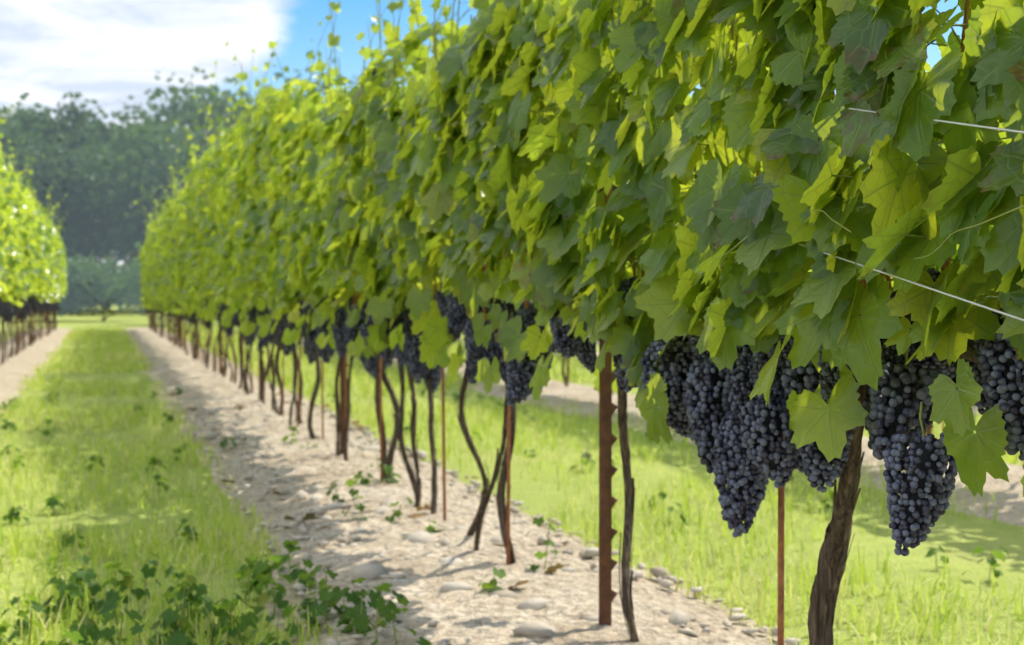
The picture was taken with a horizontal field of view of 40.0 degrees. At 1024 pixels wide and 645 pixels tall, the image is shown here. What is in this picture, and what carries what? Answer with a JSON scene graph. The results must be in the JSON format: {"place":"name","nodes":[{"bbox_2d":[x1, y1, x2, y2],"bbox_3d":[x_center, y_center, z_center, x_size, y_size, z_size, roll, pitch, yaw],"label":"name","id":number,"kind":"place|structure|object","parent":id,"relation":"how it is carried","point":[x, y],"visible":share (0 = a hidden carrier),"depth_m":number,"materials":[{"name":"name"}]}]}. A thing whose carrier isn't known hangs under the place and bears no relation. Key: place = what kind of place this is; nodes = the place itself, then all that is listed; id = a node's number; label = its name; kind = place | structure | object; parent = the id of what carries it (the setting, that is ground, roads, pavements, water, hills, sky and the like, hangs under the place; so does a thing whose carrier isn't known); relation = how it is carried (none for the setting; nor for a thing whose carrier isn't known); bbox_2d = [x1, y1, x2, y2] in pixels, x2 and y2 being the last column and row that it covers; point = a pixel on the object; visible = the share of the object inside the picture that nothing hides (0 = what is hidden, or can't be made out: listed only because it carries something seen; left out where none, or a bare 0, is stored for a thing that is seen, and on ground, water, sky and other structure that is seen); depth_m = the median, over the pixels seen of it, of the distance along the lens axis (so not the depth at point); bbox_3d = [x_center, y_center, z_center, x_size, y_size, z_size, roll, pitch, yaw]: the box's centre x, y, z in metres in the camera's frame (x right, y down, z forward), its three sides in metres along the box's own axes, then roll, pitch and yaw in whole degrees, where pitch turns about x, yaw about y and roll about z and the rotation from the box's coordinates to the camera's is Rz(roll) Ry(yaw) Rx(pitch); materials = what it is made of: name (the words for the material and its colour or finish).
{"place":"outdoors","nodes":[
{"label":"outdoors","id":0,"kind":"place"},
{"bbox_2d":[135,61,253,306],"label":"vine row leaves","id":1,"kind":"object","parent":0,"point":[177,257],"visible":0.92,"depth_m":17.98,"materials":[{"name":"plant"}]},
{"bbox_2d":[140,292,365,348],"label":"hanging vine leaves","id":2,"kind":"object","parent":1,"relation":"attached to","point":[247,329],"visible":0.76,"depth_m":10.94,"materials":[{"name":"green plant"}]},
{"bbox_2d":[131,0,479,237],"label":"vine shoots","id":3,"kind":"object","parent":1,"relation":"attached to","point":[263,83],"visible":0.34,"depth_m":9.33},
{"bbox_2d":[208,0,436,327],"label":"vine row leaves","id":4,"kind":"object","parent":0,"point":[269,245],"visible":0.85,"depth_m":8.77,"materials":[{"name":"plant"}]},
{"bbox_2d":[0,0,963,276],"label":"sky","id":5,"kind":"structure","parent":0,"point":[108,52],"materials":[{"name":"white"}]},
{"bbox_2d":[0,303,1023,644],"bbox_3d":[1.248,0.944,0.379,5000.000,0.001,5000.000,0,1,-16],"label":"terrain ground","id":6,"kind":"structure","parent":0,"point":[960,537],"depth_m":6.09,"materials":[{"name":"green plant"}]},
{"bbox_2d":[15,295,18,354],"bbox_3d":[-7.691,-0.374,21.879,0.053,2.485,0.033,0,1,-16],"label":"steel post","id":7,"kind":"object","parent":6,"relation":"on","point":[16,332],"visible":0.29,"depth_m":21.87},
{"bbox_2d":[3,293,52,361],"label":"trellis posts","id":8,"kind":"object","parent":6,"relation":"on","point":[25,331],"visible":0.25,"depth_m":24.71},
{"bbox_2d":[0,307,56,364],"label":"vine trunks","id":9,"kind":"object","parent":6,"relation":"on","point":[21,333],"visible":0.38,"depth_m":23.73,"materials":[{"name":"brown plant"}]},
{"bbox_2d":[0,293,59,323],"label":"grape clusters","id":10,"kind":"object","parent":9,"relation":"on","point":[9,311],"visible":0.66,"depth_m":23.11,"materials":[{"name":"black"}]},
{"bbox_2d":[0,104,67,306],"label":"vine row leaves","id":11,"kind":"object","parent":9,"relation":"on","point":[32,250],"visible":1,"depth_m":20.79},
{"bbox_2d":[0,102,63,236],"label":"vine shoots","id":12,"kind":"object","parent":11,"relation":"attached to","point":[28,177],"visible":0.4,"depth_m":24.23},
{"bbox_2d":[0,117,60,213],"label":"tree","id":13,"kind":"object","parent":6,"relation":"on","point":[14,135],"visible":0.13,"depth_m":93.09,"materials":[{"name":"green plant"}]},
{"bbox_2d":[0,328,71,416],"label":"soil strip","id":14,"kind":"object","parent":6,"relation":"on","point":[15,370],"visible":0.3,"depth_m":20.27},
{"bbox_2d":[1,134,133,311],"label":"tree","id":15,"kind":"object","parent":6,"relation":"on","point":[70,242],"visible":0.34,"depth_m":91.45,"materials":[{"name":"green plant"}]},
{"bbox_2d":[0,91,147,232],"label":"tree","id":16,"kind":"object","parent":6,"relation":"on","point":[73,133],"visible":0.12,"depth_m":105.22,"materials":[{"name":"green plant"}]},
{"bbox_2d":[51,299,97,315],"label":"bush","id":17,"kind":"object","parent":6,"relation":"on","point":[71,307],"visible":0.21,"depth_m":75.52,"materials":[{"name":"green plant"}]},
{"bbox_2d":[36,259,114,320],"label":"tree","id":18,"kind":"object","parent":6,"relation":"on","point":[88,298],"visible":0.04,"depth_m":58.51,"materials":[{"name":"green plant"}]},
{"bbox_2d":[22,323,153,385],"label":"path grass","id":19,"kind":"structure","parent":6,"relation":"on","point":[118,357],"depth_m":21.33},
{"bbox_2d":[69,251,129,314],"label":"tree","id":20,"kind":"object","parent":6,"relation":"on","point":[112,252],"visible":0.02,"depth_m":80.28,"materials":[{"name":"green plant"}]},
{"bbox_2d":[56,248,143,321],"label":"bush","id":21,"kind":"object","parent":6,"relation":"on","point":[76,275],"visible":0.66,"depth_m":56.02,"materials":[{"name":"green plant"}]},
{"bbox_2d":[0,377,232,499],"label":"path grass","id":22,"kind":"structure","parent":6,"relation":"on","point":[150,422],"depth_m":8.92,"materials":[{"name":"plant"}]},
{"bbox_2d":[81,241,159,319],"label":"bush","id":23,"kind":"object","parent":6,"relation":"on","point":[135,284],"visible":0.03,"depth_m":48.52,"materials":[{"name":"green plant"}]},
{"bbox_2d":[86,263,164,315],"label":"bush","id":24,"kind":"object","parent":6,"relation":"on","point":[128,306],"visible":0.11,"depth_m":74.19,"materials":[{"name":"green plant"}]},
{"bbox_2d":[29,106,222,269],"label":"tree","id":25,"kind":"object","parent":6,"relation":"on","point":[131,178],"visible":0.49,"depth_m":89.13,"materials":[{"name":"green plant"}]},
{"bbox_2d":[0,387,270,581],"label":"weeds","id":26,"kind":"object","parent":6,"relation":"on","point":[52,502],"depth_m":6.57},
{"bbox_2d":[58,66,273,238],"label":"tree","id":27,"kind":"object","parent":6,"relation":"on","point":[190,106],"visible":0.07,"depth_m":105.63,"materials":[{"name":"green plant"}]},
{"bbox_2d":[0,474,339,644],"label":"path grass","id":28,"kind":"structure","parent":6,"relation":"on","point":[156,548],"depth_m":5.00,"materials":[{"name":"plant"}]},
{"bbox_2d":[151,144,211,219],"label":"tree","id":29,"kind":"object","parent":6,"relation":"on","point":[156,211],"depth_m":88.70,"materials":[{"name":"green plant"}]},
{"bbox_2d":[0,540,431,644],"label":"weeds","id":30,"kind":"object","parent":6,"relation":"on","point":[332,598],"depth_m":3.95,"materials":[{"name":"plant"}]},
{"bbox_2d":[127,331,304,403],"bbox_3d":[-6.123,0.457,25.315,1.257,0.090,27.947,0,1,-16],"label":"stone row","id":31,"kind":"object","parent":6,"relation":"on","point":[287,401],"visible":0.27,"depth_m":17.15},
{"bbox_2d":[219,328,223,373],"bbox_3d":[-3.381,-0.286,16.365,0.053,2.500,0.030,0,1,-16],"label":"steel post","id":32,"kind":"object","parent":6,"relation":"on","point":[220,360],"visible":0.2,"depth_m":16.36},
{"bbox_2d":[259,325,264,399],"bbox_3d":[-2.171,-0.169,12.200,0.053,2.413,0.060,0,1,-16],"label":"steel post","id":33,"kind":"object","parent":6,"relation":"on","point":[260,378],"visible":0.09,"depth_m":12.19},
{"bbox_2d":[169,57,359,153],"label":"tree","id":34,"kind":"object","parent":6,"relation":"on","point":[277,75],"visible":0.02,"depth_m":107.50,"materials":[{"name":"green plant"}]},
{"bbox_2d":[164,324,504,401],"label":"path grass","id":35,"kind":"structure","parent":6,"relation":"on","point":[329,376],"depth_m":17.04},
{"bbox_2d":[340,94,349,453],"bbox_3d":[-0.958,-0.096,8.027,0.053,2.412,0.071,0,1,-16],"label":"steel post","id":36,"kind":"object","parent":6,"relation":"on","point":[342,393],"visible":0.04,"depth_m":8.01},
{"bbox_2d":[123,327,785,644],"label":"soil strip","id":37,"kind":"object","parent":6,"relation":"on","point":[572,596],"visible":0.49,"depth_m":5.07,"materials":[{"name":"soil"}]},
{"bbox_2d":[170,392,563,588],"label":"dry leaves","id":38,"kind":"object","parent":37,"relation":"on","point":[549,569],"depth_m":5.64,"materials":[{"name":"brown plant"}]},
{"bbox_2d":[219,426,558,592],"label":"weeds","id":39,"kind":"object","parent":37,"relation":"on","point":[500,573],"depth_m":5.84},
{"bbox_2d":[150,249,784,644],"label":"trellis posts","id":40,"kind":"object","parent":6,"relation":"on","point":[780,561],"visible":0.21,"depth_m":5.64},
{"bbox_2d":[791,431,812,472],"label":"grape cluster","id":41,"kind":"object","parent":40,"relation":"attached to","point":[801,469],"visible":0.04,"depth_m":2.88,"materials":[{"name":"black"}]},
{"bbox_2d":[175,403,800,644],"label":"stone row","id":42,"kind":"object","parent":6,"relation":"on","point":[372,571],"visible":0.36,"depth_m":5.14,"materials":[{"name":"stone"}]},
{"bbox_2d":[149,304,867,644],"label":"vine trunks","id":43,"kind":"object","parent":6,"relation":"on","point":[832,558],"visible":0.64,"depth_m":4.79,"materials":[{"name":"brown plant"}]},
{"bbox_2d":[397,17,1008,350],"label":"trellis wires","id":44,"kind":"object","parent":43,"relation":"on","point":[754,176],"depth_m":3.10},
{"bbox_2d":[674,99,1023,320],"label":"trellis wires","id":45,"kind":"object","parent":44,"relation":"attached to","point":[953,296],"visible":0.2,"depth_m":1.85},
{"bbox_2d":[486,310,978,362],"bbox_3d":[-4.603,-0.278,20.503,0.071,0.099,41.951,0,1,-16],"label":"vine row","id":46,"kind":"object","parent":43,"relation":"attached to","point":[970,354],"depth_m":2.18,"materials":[{"name":"green plant"}]},
{"bbox_2d":[978,333,1023,468],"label":"grape cluster","id":47,"kind":"object","parent":46,"relation":"hanging from","point":[1001,388],"visible":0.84,"depth_m":1.93,"materials":[{"name":"black"}]},
{"bbox_2d":[972,284,1004,372],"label":"grape cluster","id":48,"kind":"object","parent":47,"relation":"on","point":[978,344],"visible":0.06,"depth_m":2.00,"materials":[{"name":"black"}]},
{"bbox_2d":[1012,347,1023,396],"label":"grape cluster","id":49,"kind":"object","parent":47,"relation":"attached to","point":[1019,364],"visible":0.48,"depth_m":1.89,"materials":[{"name":"black"}]},
{"bbox_2d":[599,15,617,625],"bbox_3d":[0.260,-0.034,3.833,0.053,2.433,0.034,0,1,-16],"label":"steel post","id":50,"kind":"object","parent":6,"relation":"on","point":[607,500],"visible":0.38,"depth_m":3.83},
{"bbox_2d":[235,329,1023,526],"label":"soil strip","id":51,"kind":"object","parent":6,"relation":"on","point":[553,390],"visible":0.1,"depth_m":7.53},
{"bbox_2d":[324,387,1008,581],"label":"weeds","id":52,"kind":"object","parent":51,"relation":"on","point":[931,552],"depth_m":6.12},
{"bbox_2d":[314,394,1023,644],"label":"path grass","id":53,"kind":"structure","parent":6,"relation":"on","point":[665,535],"depth_m":5.59,"materials":[{"name":"plant"}]},
{"bbox_2d":[446,338,915,428],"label":"vine trunks","id":54,"kind":"object","parent":6,"relation":"on","point":[565,379],"visible":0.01,"depth_m":14.20,"materials":[{"name":"plant"}]},
{"bbox_2d":[455,337,984,414],"bbox_3d":[1.788,0.691,21.101,1.900,0.381,47.500,0,1,-16],"label":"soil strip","id":55,"kind":"object","parent":6,"relation":"on","point":[974,409],"visible":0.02,"depth_m":11.92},
{"bbox_2d":[447,339,1023,465],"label":"path grass","id":56,"kind":"structure","parent":6,"relation":"on","point":[937,427],"depth_m":15.96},
{"bbox_2d":[197,0,969,341],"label":"grapevine shoots","id":57,"kind":"object","parent":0,"point":[863,282],"visible":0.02,"depth_m":4.38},
{"bbox_2d":[146,297,213,329],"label":"grape bunches","id":58,"kind":"object","parent":57,"relation":"attached to","point":[192,319],"visible":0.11,"depth_m":20.44,"materials":[{"name":"black"}]},
{"bbox_2d":[210,279,421,384],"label":"grape bunches","id":59,"kind":"object","parent":57,"relation":"attached to","point":[343,333],"visible":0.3,"depth_m":7.95,"materials":[{"name":"black"}]},
{"bbox_2d":[386,311,404,330],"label":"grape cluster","id":60,"kind":"object","parent":57,"relation":"attached to","point":[399,321],"visible":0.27,"depth_m":6.05,"materials":[{"name":"black"}]},
{"bbox_2d":[394,318,413,366],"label":"grape cluster","id":61,"kind":"object","parent":57,"relation":"attached to","point":[401,357],"visible":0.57,"depth_m":5.90,"materials":[{"name":"black"}]},
{"bbox_2d":[402,310,419,339],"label":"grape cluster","id":62,"kind":"object","parent":57,"relation":"attached to","point":[407,320],"visible":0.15,"depth_m":5.88,"materials":[{"name":"black"}]},
{"bbox_2d":[402,330,426,379],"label":"grape cluster","id":63,"kind":"object","parent":57,"relation":"attached to","point":[417,367],"visible":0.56,"depth_m":5.88,"materials":[{"name":"black"}]},
{"bbox_2d":[420,363,440,392],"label":"grape cluster","id":64,"kind":"object","parent":57,"relation":"attached to","point":[435,373],"visible":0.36,"depth_m":5.96,"materials":[{"name":"black"}]},
{"bbox_2d":[436,285,450,317],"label":"grape cluster","id":65,"kind":"object","parent":57,"relation":"attached to","point":[443,307],"visible":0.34,"depth_m":5.18,"materials":[{"name":"black"}]},
{"bbox_2d":[446,299,470,334],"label":"grape cluster","id":66,"kind":"object","parent":57,"relation":"attached to","point":[457,318],"visible":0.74,"depth_m":4.91,"materials":[{"name":"black"}]},
{"bbox_2d":[465,353,481,383],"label":"grape cluster","id":67,"kind":"object","parent":57,"relation":"attached to","point":[470,362],"visible":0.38,"depth_m":4.92,"materials":[{"name":"black"}]},
{"bbox_2d":[463,321,487,357],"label":"grape cluster","id":68,"kind":"object","parent":57,"relation":"attached to","point":[469,340],"visible":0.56,"depth_m":4.71,"materials":[{"name":"black"}]},
{"bbox_2d":[476,323,500,365],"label":"grape cluster","id":69,"kind":"object","parent":57,"relation":"attached to","point":[488,352],"visible":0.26,"depth_m":4.72,"materials":[{"name":"black"}]},
{"bbox_2d":[490,316,523,381],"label":"grape cluster","id":70,"kind":"object","parent":57,"relation":"attached to","point":[502,366],"visible":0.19,"depth_m":4.72,"materials":[{"name":"black"}]},
{"bbox_2d":[497,297,516,316],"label":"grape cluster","id":71,"kind":"object","parent":57,"relation":"attached to","point":[508,306],"visible":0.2,"depth_m":4.52,"materials":[{"name":"black"}]},
{"bbox_2d":[518,307,544,337],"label":"grape cluster","id":72,"kind":"object","parent":57,"relation":"attached to","point":[529,315],"visible":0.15,"depth_m":4.28,"materials":[{"name":"black"}]},
{"bbox_2d":[549,310,580,355],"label":"grape cluster","id":73,"kind":"object","parent":57,"relation":"attached to","point":[564,343],"visible":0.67,"depth_m":3.78,"materials":[{"name":"black"}]},
{"bbox_2d":[575,337,596,372],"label":"grape cluster","id":74,"kind":"object","parent":57,"relation":"attached to","point":[585,352],"visible":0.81,"depth_m":3.82,"materials":[{"name":"black"}]},
{"bbox_2d":[665,335,688,344],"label":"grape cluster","id":75,"kind":"object","parent":57,"relation":"hanging from","point":[680,339],"visible":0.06,"depth_m":3.07,"materials":[{"name":"black"}]},
{"bbox_2d":[360,0,1001,336],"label":"petioles","id":76,"kind":"object","parent":57,"relation":"attached to","point":[842,176],"visible":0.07,"depth_m":3.23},
{"bbox_2d":[300,0,1023,289],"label":"tendrils","id":77,"kind":"object","parent":76,"relation":"attached to","point":[563,157],"visible":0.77,"depth_m":2.66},
{"bbox_2d":[771,335,796,377],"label":"grape cluster","id":78,"kind":"object","parent":57,"relation":"attached to","point":[773,347],"visible":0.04,"depth_m":2.65,"materials":[{"name":"black"}]},
{"bbox_2d":[880,339,915,364],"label":"grape cluster","id":79,"kind":"object","parent":57,"relation":"attached to","point":[889,354],"visible":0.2,"depth_m":2.30,"materials":[{"name":"black"}]},
{"bbox_2d":[865,348,942,461],"bbox_3d":[0.628,0.115,2.251,0.124,0.222,0.120,6,2,-22],"label":"grape cluster","id":80,"kind":"object","parent":57,"relation":"hanging from","point":[893,409],"visible":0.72,"depth_m":2.22,"materials":[{"name":"black"}]},
{"bbox_2d":[882,402,957,555],"bbox_3d":[0.622,0.236,2.135,0.113,0.232,0.120,-5,-3,26],"label":"grape cluster","id":81,"kind":"object","parent":80,"relation":"attached to","point":[924,488],"visible":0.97,"depth_m":2.11,"materials":[{"name":"black"}]},
{"bbox_2d":[904,266,940,328],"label":"grape cluster","id":82,"kind":"object","parent":57,"relation":"attached to","point":[934,273],"visible":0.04,"depth_m":2.17,"materials":[{"name":"black"}]},
{"bbox_2d":[912,342,953,372],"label":"grape cluster","id":83,"kind":"object","parent":57,"relation":"attached to","point":[932,362],"visible":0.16,"depth_m":2.31,"materials":[{"name":"black"}]},
{"bbox_2d":[911,360,957,421],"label":"grape cluster","id":84,"kind":"object","parent":57,"relation":"attached to","point":[951,374],"visible":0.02,"depth_m":2.38,"materials":[{"name":"black"}]},
{"bbox_2d":[953,358,989,414],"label":"grape cluster","id":85,"kind":"object","parent":57,"relation":"attached to","point":[981,404],"visible":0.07,"depth_m":2.22,"materials":[{"name":"black"}]},
{"bbox_2d":[617,259,661,339],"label":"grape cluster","id":86,"kind":"object","parent":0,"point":[625,284],"visible":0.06,"depth_m":3.31,"materials":[{"name":"black"}]},
{"bbox_2d":[360,143,991,304],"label":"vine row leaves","id":87,"kind":"object","parent":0,"point":[421,290],"visible":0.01,"depth_m":9.78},
{"bbox_2d":[329,0,1023,391],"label":"vine row leaves","id":88,"kind":"object","parent":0,"point":[623,86],"visible":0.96,"depth_m":2.64,"materials":[{"name":"green plant"}]},
{"bbox_2d":[346,278,1023,496],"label":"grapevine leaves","id":89,"kind":"object","parent":88,"relation":"attached to","point":[814,416],"visible":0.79,"depth_m":2.49,"materials":[{"name":"green plant"}]},
{"bbox_2d":[506,350,552,405],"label":"grape cluster","id":90,"kind":"object","parent":89,"relation":"attached to","point":[518,391],"visible":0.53,"depth_m":4.07,"materials":[{"name":"black"}]},
{"bbox_2d":[613,339,660,392],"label":"grape cluster","id":91,"kind":"object","parent":89,"relation":"hanging from","point":[619,375],"visible":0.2,"depth_m":3.33,"materials":[{"name":"black"}]},
{"bbox_2d":[640,337,700,425],"bbox_3d":[0.344,0.117,3.075,0.133,0.257,0.126,2,-3,-8],"label":"grape cluster","id":92,"kind":"object","parent":89,"relation":"attached to","point":[673,362],"visible":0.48,"depth_m":3.04,"materials":[{"name":"black"}]},
{"bbox_2d":[669,386,694,437],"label":"grape cluster","id":93,"kind":"object","parent":89,"relation":"hanging from","point":[680,424],"visible":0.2,"depth_m":3.17,"materials":[{"name":"black"}]},
{"bbox_2d":[688,335,722,369],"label":"grape cluster","id":94,"kind":"object","parent":89,"relation":"attached to","point":[693,342],"visible":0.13,"depth_m":2.98,"materials":[{"name":"black"}]},
{"bbox_2d":[682,358,737,473],"bbox_3d":[0.403,0.163,2.851,0.109,0.294,0.120,2,3,-36],"label":"grape cluster","id":95,"kind":"object","parent":89,"relation":"hanging from","point":[706,414],"visible":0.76,"depth_m":2.83,"materials":[{"name":"black"}]},
{"bbox_2d":[725,345,757,418],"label":"grape cluster","id":96,"kind":"object","parent":89,"relation":"hanging from","point":[743,368],"visible":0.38,"depth_m":2.76,"materials":[{"name":"black"}]},
{"bbox_2d":[711,395,768,537],"bbox_3d":[0.456,0.283,2.770,0.121,0.286,0.123,0,9,-14],"label":"grape cluster","id":97,"kind":"object","parent":96,"relation":"attached to","point":[741,498],"visible":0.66,"depth_m":2.75,"materials":[{"name":"black"}]},
{"bbox_2d":[719,391,762,479],"bbox_3d":[0.454,0.219,2.759,0.093,0.178,0.106,-12,-2,26],"label":"grape cluster","id":98,"kind":"object","parent":97,"relation":"on","point":[729,423],"visible":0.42,"depth_m":2.73,"materials":[{"name":"black"}]},
{"bbox_2d":[739,389,799,487],"bbox_3d":[0.478,0.203,2.620,0.110,0.213,0.108,0,1,26],"label":"grape cluster","id":99,"kind":"object","parent":89,"relation":"hanging from","point":[764,429],"visible":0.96,"depth_m":2.60,"materials":[{"name":"black"}]},
{"bbox_2d":[753,366,788,406],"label":"grape cluster","id":100,"kind":"object","parent":99,"relation":"on","point":[774,399],"visible":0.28,"depth_m":2.64,"materials":[{"name":"black"}]},
{"bbox_2d":[752,349,794,418],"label":"grape cluster","id":101,"kind":"object","parent":89,"relation":"hanging from","point":[761,359],"visible":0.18,"depth_m":2.67,"materials":[{"name":"black"}]},
{"bbox_2d":[780,360,819,394],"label":"grape cluster","id":102,"kind":"object","parent":89,"relation":"hanging from","point":[808,378],"visible":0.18,"depth_m":2.53,"materials":[{"name":"black"}]},
{"bbox_2d":[778,335,808,374],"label":"grape cluster","id":103,"kind":"object","parent":102,"relation":"attached to","point":[787,347],"visible":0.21,"depth_m":2.54,"materials":[{"name":"black"}]},
{"bbox_2d":[797,379,856,492],"bbox_3d":[0.564,0.180,2.547,0.116,0.254,0.133,8,-9,-19],"label":"grape cluster","id":104,"kind":"object","parent":89,"relation":"attached to","point":[821,469],"visible":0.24,"depth_m":2.52,"materials":[{"name":"black"}]},
{"bbox_2d":[817,345,853,403],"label":"grape cluster","id":105,"kind":"object","parent":89,"relation":"attached to","point":[831,376],"visible":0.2,"depth_m":2.40,"materials":[{"name":"black"}]},
{"bbox_2d":[862,384,913,435],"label":"grape cluster","id":106,"kind":"object","parent":89,"relation":"hanging from","point":[866,402],"visible":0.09,"depth_m":2.50,"materials":[{"name":"black"}]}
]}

